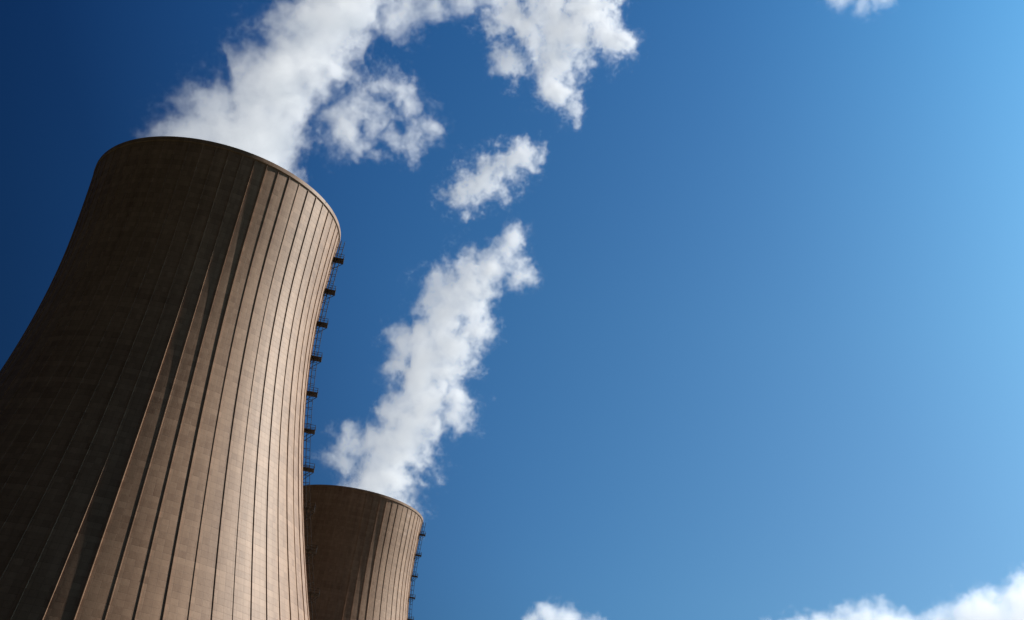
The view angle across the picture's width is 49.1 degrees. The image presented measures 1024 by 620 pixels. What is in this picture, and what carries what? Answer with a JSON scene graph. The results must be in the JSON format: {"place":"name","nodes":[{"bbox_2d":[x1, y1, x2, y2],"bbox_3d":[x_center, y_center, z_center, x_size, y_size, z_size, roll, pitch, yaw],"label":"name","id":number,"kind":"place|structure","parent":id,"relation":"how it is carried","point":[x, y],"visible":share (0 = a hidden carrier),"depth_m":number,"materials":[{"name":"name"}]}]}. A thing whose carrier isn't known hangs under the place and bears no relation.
{"place":"outdoors","nodes":[
{"label":"outdoors","id":0,"kind":"place"},
{"bbox_2d":[0,0,1023,619],"label":"sky","id":1,"kind":"structure","parent":0,"point":[643,309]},
{"label":"ground","id":2,"kind":"structure","parent":0,"visible":0},
{"bbox_2d":[0,136,344,619],"bbox_3d":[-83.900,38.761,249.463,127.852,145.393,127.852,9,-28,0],"label":"cooling tower","id":3,"kind":"structure","parent":2,"relation":"on","point":[154,377],"depth_m":229.27,"materials":[{"name":"concrete"}]},
{"bbox_2d":[303,484,425,619],"bbox_3d":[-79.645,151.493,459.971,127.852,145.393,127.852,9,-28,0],"label":"cooling tower","id":4,"kind":"structure","parent":2,"relation":"on","point":[366,542],"depth_m":459.67,"materials":[{"name":"concrete"}]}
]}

